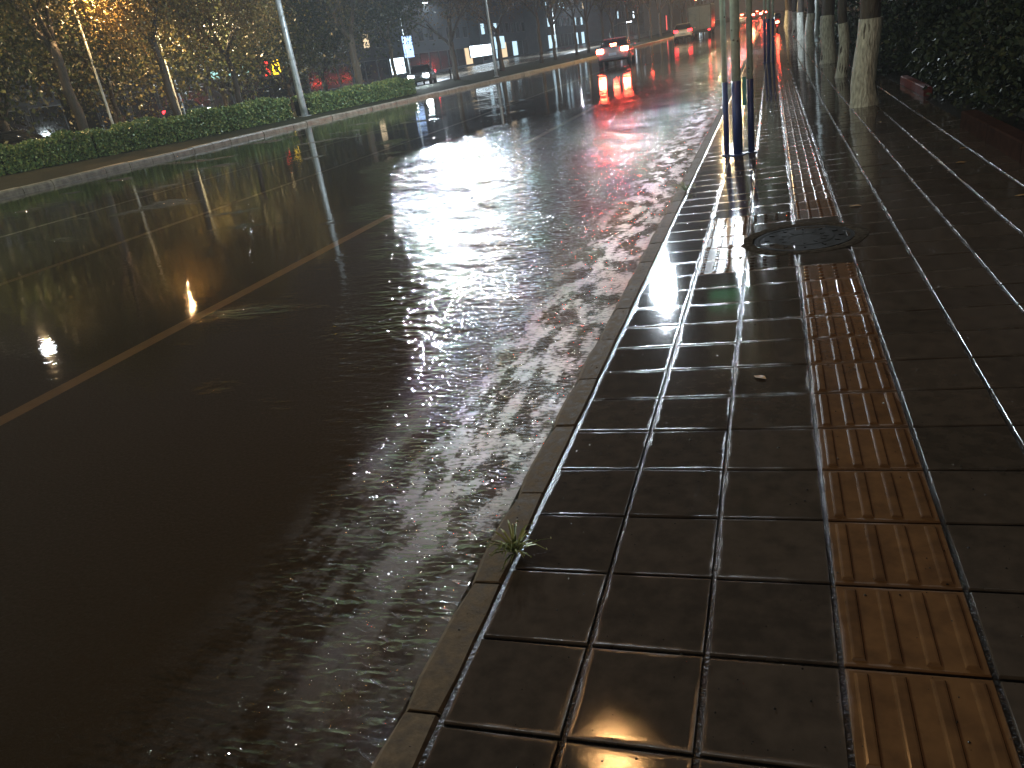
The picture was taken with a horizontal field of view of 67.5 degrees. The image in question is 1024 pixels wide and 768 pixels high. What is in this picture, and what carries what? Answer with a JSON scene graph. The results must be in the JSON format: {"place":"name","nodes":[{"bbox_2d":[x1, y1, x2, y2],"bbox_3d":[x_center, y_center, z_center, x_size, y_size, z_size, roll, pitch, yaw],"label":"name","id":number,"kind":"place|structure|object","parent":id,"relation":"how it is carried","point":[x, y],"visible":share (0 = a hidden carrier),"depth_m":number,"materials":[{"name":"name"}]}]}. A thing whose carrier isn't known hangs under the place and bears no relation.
{"place":"outdoors","nodes":[
{"label":"outdoors","id":0,"kind":"place"},
{"bbox_2d":[0,38,69,137],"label":"building","id":1,"kind":"structure","parent":0,"point":[46,127],"depth_m":55.09,"materials":[{"name":"metal"}]},
{"bbox_2d":[0,109,29,132],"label":"window","id":2,"kind":"structure","parent":1,"relation":"in","point":[18,126],"depth_m":53.62,"materials":[{"name":"glass"}]},
{"bbox_2d":[27,104,68,137],"bbox_3d":[-33.777,-19.032,56.054,0.110,2.440,2.890,0,24,19],"label":"window","id":3,"kind":"structure","parent":1,"relation":"in","point":[47,125],"depth_m":55.78,"materials":[{"name":"glass"}]},
{"bbox_2d":[15,22,274,131],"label":"building","id":4,"kind":"structure","parent":0,"point":[137,111],"depth_m":64.41,"materials":[{"name":"metal"}]},
{"bbox_2d":[94,95,131,129],"bbox_3d":[-31.302,-21.426,60.260,0.110,2.440,3.069,0,24,19],"label":"window","id":5,"kind":"structure","parent":4,"relation":"in","point":[106,117],"depth_m":59.60,"materials":[{"name":"glass"}]},
{"bbox_2d":[126,90,161,119],"bbox_3d":[-30.304,-22.855,63.212,0.110,2.440,3.069,0,24,19],"label":"window","id":6,"kind":"structure","parent":4,"relation":"in","point":[137,111],"depth_m":63.21,"materials":[{"name":"glass"}]},
{"bbox_2d":[156,87,183,116],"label":"window","id":7,"kind":"structure","parent":4,"relation":"in","point":[159,97],"depth_m":65.15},
{"bbox_2d":[183,83,211,107],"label":"window","id":8,"kind":"structure","parent":4,"relation":"in","point":[206,103],"depth_m":69.32,"materials":[{"name":"glass"}]},
{"bbox_2d":[208,82,233,107],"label":"window","id":9,"kind":"structure","parent":4,"relation":"in","point":[216,101],"depth_m":71.69,"materials":[{"name":"glass"}]},
{"bbox_2d":[231,78,254,102],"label":"window","id":10,"kind":"structure","parent":4,"relation":"in","point":[248,91],"depth_m":75.25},
{"bbox_2d":[251,77,273,98],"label":"window","id":11,"kind":"structure","parent":4,"relation":"in","point":[270,91],"depth_m":77.92,"materials":[{"name":"glass"}]},
{"bbox_2d":[261,58,282,78],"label":"neon sign","id":12,"kind":"object","parent":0,"point":[276,76],"visible":0.23,"depth_m":74.96,"materials":[{"name":"metal"}]},
{"bbox_2d":[268,9,390,98],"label":"building","id":13,"kind":"structure","parent":0,"point":[379,73],"depth_m":88.26,"materials":[{"name":"metal"}]},
{"bbox_2d":[305,68,322,91],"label":"window","id":14,"kind":"structure","parent":13,"relation":"in","point":[316,80],"depth_m":81.32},
{"bbox_2d":[321,65,339,89],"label":"window","id":15,"kind":"structure","parent":13,"relation":"in","point":[332,85],"depth_m":84.48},
{"bbox_2d":[336,64,353,87],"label":"window","id":16,"kind":"structure","parent":13,"relation":"in","point":[349,78],"depth_m":87.14,"materials":[{"name":"glass"}]},
{"bbox_2d":[350,61,366,83],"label":"window","id":17,"kind":"structure","parent":13,"relation":"in","point":[361,67],"depth_m":90.87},
{"bbox_2d":[363,60,378,82],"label":"window","id":18,"kind":"structure","parent":13,"relation":"in","point":[374,76],"depth_m":92.90,"materials":[{"name":"glass"}]},
{"bbox_2d":[376,59,389,79],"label":"window","id":19,"kind":"structure","parent":13,"relation":"in","point":[383,63],"depth_m":95.80,"materials":[{"name":"glass"}]},
{"bbox_2d":[0,17,729,190],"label":"verge","id":20,"kind":"structure","parent":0,"point":[17,179],"depth_m":33.44,"materials":[{"name":"concrete"}]},
{"bbox_2d":[0,0,106,143],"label":"dark tree","id":21,"kind":"object","parent":20,"relation":"on","point":[5,90],"visible":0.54,"depth_m":35.29,"materials":[{"name":"green plant"}]},
{"bbox_2d":[0,0,147,140],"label":"street tree","id":22,"kind":"object","parent":20,"relation":"on","point":[47,38],"visible":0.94,"depth_m":31.53,"materials":[{"name":"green plant"}]},
{"bbox_2d":[71,0,113,123],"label":"street lamp","id":23,"kind":"object","parent":20,"relation":"on","point":[98,80],"visible":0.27,"depth_m":34.23,"materials":[{"name":"black"}]},
{"bbox_2d":[1,0,186,127],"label":"street tree","id":24,"kind":"object","parent":20,"relation":"on","point":[106,83],"visible":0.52,"depth_m":35.59,"materials":[{"name":"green plant"}]},
{"bbox_2d":[0,96,294,175],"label":"hedge","id":25,"kind":"object","parent":20,"relation":"on","point":[114,139],"visible":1,"depth_m":31.95,"materials":[{"name":"green plant"}]},
{"bbox_2d":[60,0,252,118],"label":"street tree","id":26,"kind":"object","parent":20,"relation":"on","point":[131,7],"visible":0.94,"depth_m":34.55,"materials":[{"name":"green plant"}]},
{"bbox_2d":[145,0,326,105],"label":"street tree","id":27,"kind":"object","parent":20,"relation":"on","point":[249,7],"visible":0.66,"depth_m":38.52,"materials":[{"name":"green plant"}]},
{"bbox_2d":[167,0,381,109],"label":"street tree","id":28,"kind":"object","parent":20,"relation":"on","point":[294,31],"visible":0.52,"depth_m":46.97,"materials":[{"name":"green plant"}]},
{"bbox_2d":[275,0,310,116],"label":"street lamp","id":29,"kind":"object","parent":20,"relation":"on","point":[297,83],"visible":1,"depth_m":37.24,"materials":[{"name":"black"}]},
{"bbox_2d":[290,76,416,115],"bbox_3d":[-8.380,-15.975,42.162,1.739,1.220,8.539,8,29,35],"label":"hedge","id":30,"kind":"object","parent":20,"relation":"on","point":[356,94],"visible":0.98,"depth_m":41.26,"materials":[{"name":"green plant"}]},
{"bbox_2d":[306,0,402,83],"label":"street tree","id":31,"kind":"object","parent":20,"relation":"on","point":[352,49],"visible":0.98,"depth_m":46.06,"materials":[{"name":"brown plant"}]},
{"bbox_2d":[309,0,454,80],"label":"street tree","id":32,"kind":"object","parent":20,"relation":"on","point":[394,11],"visible":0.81,"depth_m":50.11,"materials":[{"name":"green plant"}]},
{"bbox_2d":[379,0,488,79],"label":"street tree","id":33,"kind":"object","parent":20,"relation":"on","point":[449,42],"visible":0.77,"depth_m":58.18,"materials":[{"name":"brown plant"}]},
{"bbox_2d":[422,0,531,70],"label":"street tree","id":34,"kind":"object","parent":20,"relation":"on","point":[499,49],"visible":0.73,"depth_m":63.05,"materials":[{"name":"brown plant"}]},
{"bbox_2d":[485,0,497,76],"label":"street lamp","id":35,"kind":"object","parent":20,"relation":"on","point":[491,42],"visible":0.99,"depth_m":50.90,"materials":[{"name":"black"}]},
{"bbox_2d":[499,0,546,62],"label":"roadside tree","id":36,"kind":"object","parent":20,"relation":"on","point":[535,14],"visible":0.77,"depth_m":69.21,"materials":[{"name":"brown plant"}]},
{"bbox_2d":[516,0,595,59],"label":"roadside tree","id":37,"kind":"object","parent":20,"relation":"on","point":[547,10],"visible":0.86,"depth_m":72.04,"materials":[{"name":"brown plant"}]},
{"bbox_2d":[541,0,582,54],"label":"roadside tree","id":38,"kind":"object","parent":20,"relation":"on","point":[574,25],"visible":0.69,"depth_m":77.34,"materials":[{"name":"brown plant"}]},
{"bbox_2d":[559,0,607,52],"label":"roadside tree","id":39,"kind":"object","parent":20,"relation":"on","point":[586,29],"visible":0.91,"depth_m":79.62,"materials":[{"name":"brown plant"}]},
{"bbox_2d":[584,0,614,41],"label":"roadside tree","id":40,"kind":"object","parent":20,"relation":"on","point":[601,21],"visible":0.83,"depth_m":84.98,"materials":[{"name":"brown plant"}]},
{"bbox_2d":[588,0,637,37],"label":"roadside tree","id":41,"kind":"object","parent":20,"relation":"on","point":[612,5],"visible":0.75,"depth_m":86.67,"materials":[{"name":"brown plant"}]},
{"bbox_2d":[623,0,630,42],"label":"roadside tree","id":42,"kind":"object","parent":20,"relation":"on","point":[627,24],"visible":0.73,"depth_m":93.26,"materials":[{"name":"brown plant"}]},
{"bbox_2d":[610,0,647,41],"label":"roadside tree","id":43,"kind":"object","parent":20,"relation":"on","point":[638,33],"visible":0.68,"depth_m":97.50,"materials":[{"name":"brown plant"}]},
{"bbox_2d":[633,0,651,38],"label":"roadside tree","id":44,"kind":"object","parent":20,"relation":"on","point":[648,9],"visible":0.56,"depth_m":104.17,"materials":[{"name":"brown plant"}]},
{"bbox_2d":[652,0,678,36],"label":"roadside tree","id":45,"kind":"object","parent":20,"relation":"on","point":[659,17],"visible":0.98,"depth_m":108.15,"materials":[{"name":"brown plant"}]},
{"bbox_2d":[662,0,691,23],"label":"roadside tree","id":46,"kind":"object","parent":20,"relation":"on","point":[676,2],"visible":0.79,"depth_m":125.59,"materials":[{"name":"brown plant"}]},
{"bbox_2d":[0,17,762,767],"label":"road","id":47,"kind":"structure","parent":0,"point":[172,507],"depth_m":3.97,"materials":[{"name":"asphalt"}]},
{"bbox_2d":[0,214,394,425],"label":"lane line","id":48,"kind":"object","parent":47,"relation":"on","point":[39,400],"visible":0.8,"depth_m":6.11,"materials":[{"name":"yellow paint"}]},
{"bbox_2d":[0,55,644,285],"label":"lane line","id":49,"kind":"object","parent":47,"relation":"on","point":[49,267],"visible":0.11,"depth_m":10.34,"materials":[{"name":"yellow paint"}]},
{"bbox_2d":[0,36,673,197],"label":"kerb","id":50,"kind":"structure","parent":47,"relation":"on","point":[51,182],"depth_m":29.33,"materials":[{"name":"concrete"}]},
{"bbox_2d":[0,15,765,762],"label":"water","id":51,"kind":"structure","parent":47,"relation":"on","point":[252,173],"depth_m":13.26,"materials":[{"name":"liquid"}]},
{"bbox_2d":[596,36,635,67],"bbox_3d":[6.118,-19.455,44.781,2.150,1.470,4.646,-2,24,15],"label":"car","id":52,"kind":"object","parent":51,"relation":"on","point":[614,49],"visible":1,"depth_m":43.01,"materials":[{"name":"silver metal"}]},
{"bbox_2d":[673,22,695,41],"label":"car","id":53,"kind":"object","parent":51,"relation":"on","point":[683,30],"visible":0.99,"depth_m":72.48,"materials":[{"name":"white paint"}]},
{"bbox_2d":[752,10,762,19],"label":"car","id":54,"kind":"object","parent":51,"relation":"on","point":[757,14],"visible":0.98,"depth_m":141.12,"materials":[{"name":"grey paint"}]},
{"bbox_2d":[523,105,598,143],"bbox_3d":[1.287,-6.185,18.054,0.150,0.019,7.001,0,25,19],"label":"lane line","id":55,"kind":"object","parent":47,"relation":"on","point":[558,125],"visible":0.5,"depth_m":17.18,"materials":[{"name":"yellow paint"}]},
{"bbox_2d":[371,24,762,767],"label":"kerb","id":56,"kind":"structure","parent":47,"relation":"on","point":[439,676],"depth_m":2.60,"materials":[{"name":"concrete"}]},
{"bbox_2d":[670,181,695,190],"bbox_3d":[1.748,-2.018,7.844,0.284,0.091,0.311,0,24,19],"label":"weed","id":57,"kind":"object","parent":56,"relation":"on","point":[684,187],"visible":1,"depth_m":7.84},
{"bbox_2d":[687,3,714,36],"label":"box truck","id":58,"kind":"object","parent":47,"relation":"on","point":[701,18],"visible":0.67,"depth_m":77.20,"materials":[{"name":"metal"}]},
{"bbox_2d":[7,0,821,34],"label":"sky","id":59,"kind":"structure","parent":0,"point":[779,5],"materials":[{"name":"black"}]},
{"bbox_2d":[148,19,719,126],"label":"frontage road","id":60,"kind":"structure","parent":0,"point":[471,70],"depth_m":102.59,"materials":[{"name":"asphalt"}]},
{"bbox_2d":[0,129,74,145],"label":"car","id":61,"kind":"object","parent":60,"relation":"on","point":[13,137],"visible":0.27,"depth_m":34.15,"materials":[{"name":"paint"}]},
{"bbox_2d":[1,4,210,134],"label":"dark tree","id":62,"kind":"object","parent":60,"relation":"on","point":[92,79],"visible":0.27,"depth_m":44.11,"materials":[{"name":"green plant"}]},
{"bbox_2d":[151,13,181,114],"bbox_3d":[-18.932,-18.678,44.070,3.240,7.480,0.300,4,26,28],"label":"street lamp","id":63,"kind":"object","parent":60,"relation":"on","point":[170,79],"visible":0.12,"depth_m":45.19,"materials":[{"name":"black"}]},
{"bbox_2d":[162,99,206,118],"bbox_3d":[-25.829,-21.713,60.915,4.470,1.560,2.100,10,29,37],"label":"car","id":64,"kind":"object","parent":60,"relation":"on","point":[167,111],"visible":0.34,"depth_m":60.56,"materials":[{"name":"grey paint"}]},
{"bbox_2d":[132,0,279,116],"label":"dark tree","id":65,"kind":"object","parent":60,"relation":"on","point":[205,74],"visible":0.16,"depth_m":49.47,"materials":[{"name":"green plant"}]},
{"bbox_2d":[260,0,391,92],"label":"dark tree","id":66,"kind":"object","parent":60,"relation":"on","point":[324,82],"visible":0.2,"depth_m":58.55,"materials":[{"name":"green plant"}]},
{"bbox_2d":[406,63,436,84],"bbox_3d":[-6.981,-23.954,59.330,2.100,1.470,4.646,-7,23,4],"label":"car","id":67,"kind":"object","parent":60,"relation":"on","point":[423,72],"visible":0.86,"depth_m":58.18,"materials":[{"name":"grey paint"}]},
{"bbox_2d":[372,0,472,78],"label":"building","id":68,"kind":"structure","parent":60,"relation":"on","point":[437,55],"depth_m":105.88,"materials":[{"name":"concrete"}]},
{"bbox_2d":[388,57,405,75],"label":"shop sign","id":69,"kind":"object","parent":68,"relation":"attached to","point":[399,68],"visible":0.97,"depth_m":93.95,"materials":[{"name":"metal"}]},
{"bbox_2d":[400,35,414,58],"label":"shop sign","id":70,"kind":"object","parent":68,"relation":"attached to","point":[410,53],"visible":0.78,"depth_m":96.55,"materials":[{"name":"metal"}]},
{"bbox_2d":[409,53,419,67],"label":"window","id":71,"kind":"structure","parent":68,"relation":"in","point":[415,60],"depth_m":99.68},
{"bbox_2d":[419,52,429,64],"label":"window","id":72,"kind":"structure","parent":68,"relation":"in","point":[424,55],"depth_m":102.47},
{"bbox_2d":[429,51,440,69],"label":"window","id":73,"kind":"structure","parent":68,"relation":"in","point":[434,58],"depth_m":105.55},
{"bbox_2d":[438,50,448,68],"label":"window","id":74,"kind":"structure","parent":68,"relation":"in","point":[443,57],"depth_m":108.43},
{"bbox_2d":[456,48,465,66],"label":"window","id":75,"kind":"structure","parent":68,"relation":"in","point":[459,52],"depth_m":114.37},
{"bbox_2d":[464,47,472,64],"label":"window","id":76,"kind":"structure","parent":68,"relation":"in","point":[468,60],"depth_m":117.00,"materials":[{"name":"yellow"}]},
{"bbox_2d":[522,0,586,53],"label":"building","id":77,"kind":"structure","parent":60,"relation":"on","point":[564,31],"depth_m":149.62,"materials":[{"name":"concrete"}]},
{"bbox_2d":[584,0,644,41],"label":"building","id":78,"kind":"structure","parent":60,"relation":"on","point":[594,29],"depth_m":180.79,"materials":[{"name":"concrete"}]},
{"bbox_2d":[667,0,703,27],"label":"building","id":79,"kind":"structure","parent":60,"relation":"on","point":[676,15],"depth_m":266.58,"materials":[{"name":"concrete"}]},
{"bbox_2d":[465,0,527,64],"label":"building","id":80,"kind":"structure","parent":0,"point":[512,31],"depth_m":129.74,"materials":[{"name":"concrete"}]},
{"bbox_2d":[468,44,491,57],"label":"shop sign","id":81,"kind":"object","parent":80,"relation":"attached to","point":[475,51],"visible":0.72,"depth_m":117.63,"materials":[{"name":"metal"}]},
{"bbox_2d":[492,36,504,49],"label":"shop sign","id":82,"kind":"object","parent":80,"relation":"attached to","point":[502,41],"visible":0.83,"depth_m":126.74,"materials":[{"name":"metal"}]},
{"bbox_2d":[506,41,512,56],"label":"window","id":83,"kind":"structure","parent":80,"relation":"in","point":[509,45],"depth_m":132.71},
{"bbox_2d":[511,41,517,55],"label":"window","id":84,"kind":"structure","parent":80,"relation":"in","point":[514,43],"depth_m":135.32,"materials":[{"name":"white"}]},
{"bbox_2d":[417,10,1023,767],"bbox_3d":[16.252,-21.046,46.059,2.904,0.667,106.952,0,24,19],"label":"pavement","id":85,"kind":"structure","parent":0,"point":[875,489],"depth_m":2.66,"materials":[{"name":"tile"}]},
{"bbox_2d":[480,520,551,568],"bbox_3d":[0.010,0.538,2.563,0.243,0.077,0.220,14,32,43],"label":"weed","id":86,"kind":"object","parent":85,"relation":"on","point":[512,546],"visible":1,"depth_m":2.57,"materials":[{"name":"plant"}]},
{"bbox_2d":[409,118,1023,767],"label":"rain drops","id":87,"kind":"object","parent":85,"relation":"on","point":[791,374],"visible":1,"depth_m":4.12,"materials":[{"name":"clear liquid"}]},
{"bbox_2d":[719,0,756,155],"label":"bus stop sign","id":88,"kind":"object","parent":85,"relation":"on","point":[736,81],"visible":0.94,"depth_m":9.08,"materials":[{"name":"metal"}]},
{"bbox_2d":[763,0,773,62],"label":"bus stop sign","id":89,"kind":"object","parent":85,"relation":"on","point":[768,30],"visible":0.94,"depth_m":24.83,"materials":[{"name":"metal"}]},
{"bbox_2d":[771,13,782,33],"bbox_3d":[17.258,-23.480,49.865,0.685,1.186,1.700,0,24,19],"label":"scooter","id":90,"kind":"object","parent":85,"relation":"on","point":[777,16],"visible":0.99,"depth_m":49.25,"materials":[{"name":"paint"}]},
{"bbox_2d":[784,0,788,26],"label":"street tree","id":91,"kind":"object","parent":85,"relation":"on","point":[786,14],"visible":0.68,"depth_m":61.61,"materials":[{"name":"beige plant"}]},
{"bbox_2d":[787,0,792,29],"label":"street tree","id":92,"kind":"object","parent":85,"relation":"on","point":[789,15],"visible":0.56,"depth_m":51.29,"materials":[{"name":"brown plant"}]},
{"bbox_2d":[791,0,797,34],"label":"street tree","id":93,"kind":"object","parent":85,"relation":"on","point":[794,16],"visible":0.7,"depth_m":42.68,"materials":[{"name":"grey plant"}]},
{"bbox_2d":[797,0,804,39],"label":"street tree","id":94,"kind":"object","parent":85,"relation":"on","point":[800,25],"visible":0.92,"depth_m":35.85,"materials":[{"name":"white plant"}]},
{"bbox_2d":[741,222,868,255],"bbox_3d":[2.102,-1.048,5.521,0.880,0.054,0.881,0,24,19],"label":"manhole cover","id":95,"kind":"object","parent":85,"relation":"on","point":[806,240],"visible":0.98,"depth_m":5.49,"materials":[{"name":"metal"}]},
{"bbox_2d":[804,0,815,47],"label":"street tree","id":96,"kind":"object","parent":85,"relation":"on","point":[809,31],"visible":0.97,"depth_m":28.81,"materials":[{"name":"grey plant"}]},
{"bbox_2d":[814,0,819,42],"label":"street lamp","id":97,"kind":"object","parent":85,"relation":"on","point":[816,31],"visible":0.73,"depth_m":31.06,"materials":[{"name":"black"}]},
{"bbox_2d":[819,0,837,63],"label":"street tree","id":98,"kind":"object","parent":85,"relation":"on","point":[828,43],"visible":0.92,"depth_m":20.18,"materials":[{"name":"grey plant"}]},
{"bbox_2d":[835,0,849,77],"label":"street tree","id":99,"kind":"object","parent":85,"relation":"on","point":[844,49],"visible":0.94,"depth_m":15.95,"materials":[{"name":"grey plant"}]},
{"bbox_2d":[849,0,882,108],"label":"street tree","id":100,"kind":"object","parent":85,"relation":"on","point":[863,90],"visible":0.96,"depth_m":11.24,"materials":[{"name":"beige plant"}]},
{"bbox_2d":[960,110,1023,164],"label":"planter wall","id":101,"kind":"structure","parent":85,"relation":"on","point":[1005,138],"depth_m":7.25,"materials":[{"name":"stone"}]},
{"bbox_2d":[804,11,1023,118],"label":"planting bed","id":102,"kind":"object","parent":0,"point":[1020,113],"depth_m":9.78,"materials":[{"name":"soil"}]},
{"bbox_2d":[804,0,856,27],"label":"shrub","id":103,"kind":"object","parent":102,"relation":"on","point":[820,13],"visible":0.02,"depth_m":40.78,"materials":[{"name":"green plant"}]},
{"bbox_2d":[819,0,859,37],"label":"shrub","id":104,"kind":"object","parent":102,"relation":"on","point":[836,15],"visible":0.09,"depth_m":31.53,"materials":[{"name":"green plant"}]},
{"bbox_2d":[834,0,915,45],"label":"shrub","id":105,"kind":"object","parent":102,"relation":"on","point":[837,34],"visible":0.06,"depth_m":26.56,"materials":[{"name":"green plant"}]},
{"bbox_2d":[847,0,917,57],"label":"shrub","id":106,"kind":"object","parent":102,"relation":"on","point":[856,30],"visible":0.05,"depth_m":20.40,"materials":[{"name":"green plant"}]},
{"bbox_2d":[900,75,932,95],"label":"planter wall","id":107,"kind":"structure","parent":102,"relation":"on","point":[913,84],"depth_m":12.12,"materials":[{"name":"brick"}]},
{"bbox_2d":[876,0,1011,75],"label":"shrub","id":108,"kind":"object","parent":102,"relation":"on","point":[904,38],"visible":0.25,"depth_m":15.21,"materials":[{"name":"green plant"}]},
{"bbox_2d":[904,0,1023,86],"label":"shrub","id":109,"kind":"object","parent":102,"relation":"on","point":[954,31],"visible":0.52,"depth_m":12.44,"materials":[{"name":"green plant"}]},
{"bbox_2d":[922,0,1023,125],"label":"shrub","id":110,"kind":"object","parent":102,"relation":"on","point":[1002,62],"visible":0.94,"depth_m":9.75,"materials":[{"name":"green plant"}]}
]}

